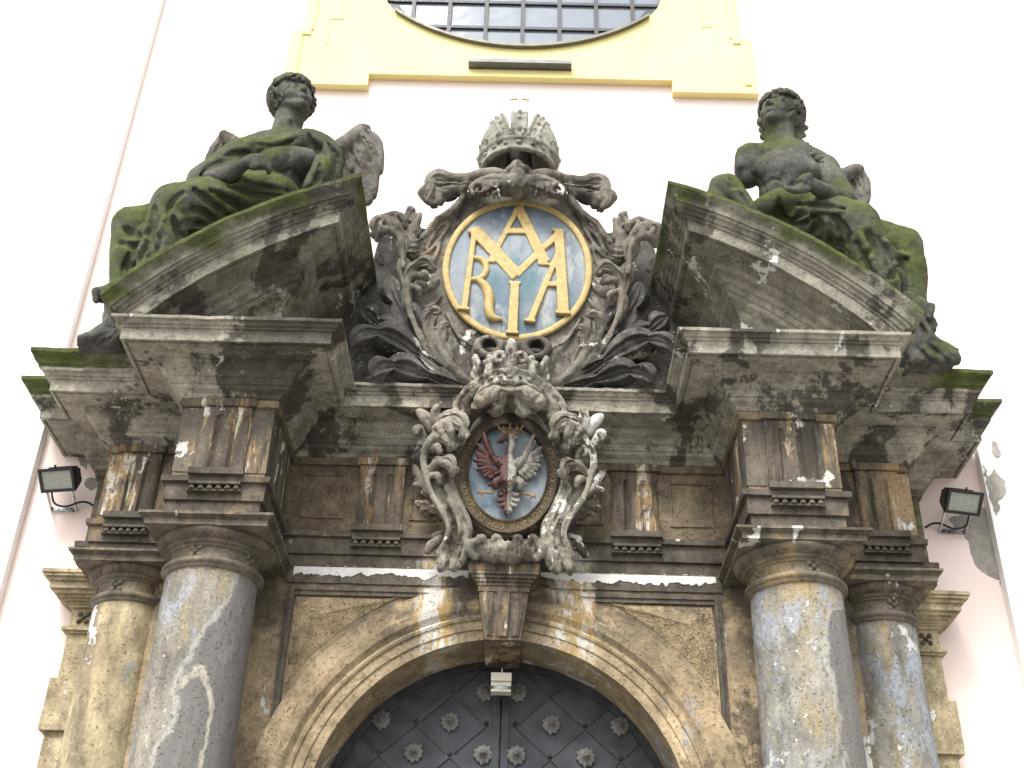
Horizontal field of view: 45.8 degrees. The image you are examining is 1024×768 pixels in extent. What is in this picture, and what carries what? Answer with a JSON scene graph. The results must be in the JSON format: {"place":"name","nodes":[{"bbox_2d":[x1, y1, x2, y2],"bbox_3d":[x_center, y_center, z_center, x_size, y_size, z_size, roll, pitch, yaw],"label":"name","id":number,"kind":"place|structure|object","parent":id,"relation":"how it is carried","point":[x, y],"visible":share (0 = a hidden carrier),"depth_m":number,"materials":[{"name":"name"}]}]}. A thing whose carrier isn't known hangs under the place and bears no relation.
{"place":"outdoors","nodes":[
{"label":"outdoors","id":0,"kind":"place"},
{"bbox_2d":[0,0,1023,767],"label":"church facade","id":1,"kind":"structure","parent":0,"point":[110,108],"depth_m":11.40,"materials":[{"name":"paint"}]},
{"bbox_2d":[37,465,92,512],"bbox_3d":[-3.363,0.770,9.146,0.329,0.288,0.400,-2,-33,6],"label":"floodlight","id":2,"kind":"object","parent":1,"relation":"attached to","point":[55,478],"visible":0.94,"depth_m":9.05,"materials":[{"name":"black metal"}]},
{"bbox_2d":[387,0,659,48],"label":"window","id":3,"kind":"structure","parent":1,"relation":"in","point":[513,24],"depth_m":12.45,"materials":[{"name":"glass"}]},
{"bbox_2d":[925,487,984,534],"bbox_3d":[3.321,0.934,9.096,0.296,0.288,0.415,8,-33,-10],"label":"floodlight","id":4,"kind":"object","parent":1,"relation":"attached to","point":[965,501],"visible":1,"depth_m":8.99,"materials":[{"name":"black metal"}]},
{"label":"ground","id":5,"kind":"structure","parent":0,"visible":0},
{"bbox_2d":[56,547,165,767],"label":"column","id":6,"kind":"structure","parent":5,"relation":"on","point":[125,584],"depth_m":8.00,"materials":[{"name":"yellow stone"}]},
{"bbox_2d":[127,509,291,767],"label":"column","id":7,"kind":"structure","parent":5,"relation":"on","point":[217,566],"depth_m":7.50,"materials":[{"name":"grey stone"}]},
{"bbox_2d":[21,313,1001,767],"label":"stone portal","id":8,"kind":"object","parent":5,"relation":"on","point":[639,617],"visible":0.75,"depth_m":8.27,"materials":[{"name":"stone"}]},
{"bbox_2d":[100,173,376,335],"bbox_3d":[-1.929,-0.608,8.928,1.657,1.338,1.364,1,-33,0],"label":"pediment segment","id":9,"kind":"object","parent":8,"relation":"on","point":[306,252],"visible":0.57,"depth_m":8.62,"materials":[{"name":"stone"}]},
{"bbox_2d":[77,71,384,354],"bbox_3d":[-2.083,-1.375,9.358,1.991,2.748,0.997,1,-33,0],"label":"angel statue","id":10,"kind":"object","parent":9,"relation":"on","point":[232,173],"visible":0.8,"depth_m":9.18,"materials":[{"name":"stone"}]},
{"bbox_2d":[331,662,663,767],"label":"church door","id":11,"kind":"structure","parent":8,"relation":"attached to","point":[448,718],"depth_m":8.20,"materials":[{"name":"metal"}]},
{"bbox_2d":[331,662,500,767],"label":"door leaf","id":12,"kind":"structure","parent":11,"relation":"in","point":[450,717],"depth_m":8.19,"materials":[{"name":"metal"}]},
{"bbox_2d":[500,663,663,767],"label":"door leaf","id":13,"kind":"structure","parent":11,"relation":"in","point":[550,718],"depth_m":8.20,"materials":[{"name":"metal"}]},
{"bbox_2d":[491,668,511,695],"bbox_3d":[-0.073,2.043,8.244,0.138,0.168,0.212,1,-33,0],"label":"small floodlight","id":14,"kind":"object","parent":8,"relation":"attached to","point":[501,683],"visible":1,"depth_m":8.16,"materials":[{"name":"beige plastic"}]},
{"bbox_2d":[412,339,607,575],"bbox_3d":[-0.026,0.591,8.497,1.412,1.623,0.891,1,-33,0],"label":"coat of arms","id":15,"kind":"object","parent":8,"relation":"on","point":[506,504],"visible":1,"depth_m":8.37},
{"bbox_2d":[338,89,686,389],"bbox_3d":[0.036,-1.232,9.839,2.788,3.274,0.736,1,-33,0],"label":"oval cartouche","id":16,"kind":"object","parent":8,"relation":"on","point":[522,248],"visible":0.95,"depth_m":9.43,"materials":[{"name":"stone"}]},
{"bbox_2d":[651,181,923,355],"bbox_3d":[1.926,-0.516,8.897,1.654,1.336,1.364,1,-33,0],"label":"pediment segment","id":17,"kind":"object","parent":8,"relation":"on","point":[722,262],"visible":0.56,"depth_m":8.59,"materials":[{"name":"stone"}]},
{"bbox_2d":[707,87,961,376],"bbox_3d":[2.391,-1.246,9.295,1.733,2.707,0.878,6,-33,-7],"label":"angel statue","id":18,"kind":"object","parent":8,"relation":"on","point":[792,175],"visible":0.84,"depth_m":9.10,"materials":[{"name":"stone"}]},
{"bbox_2d":[718,524,872,767],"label":"column","id":19,"kind":"structure","parent":5,"relation":"on","point":[789,578],"depth_m":7.50,"materials":[{"name":"stone"}]},
{"bbox_2d":[842,566,943,767],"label":"column","id":20,"kind":"structure","parent":5,"relation":"on","point":[885,602],"depth_m":8.00,"materials":[{"name":"grey stone"}]}
]}

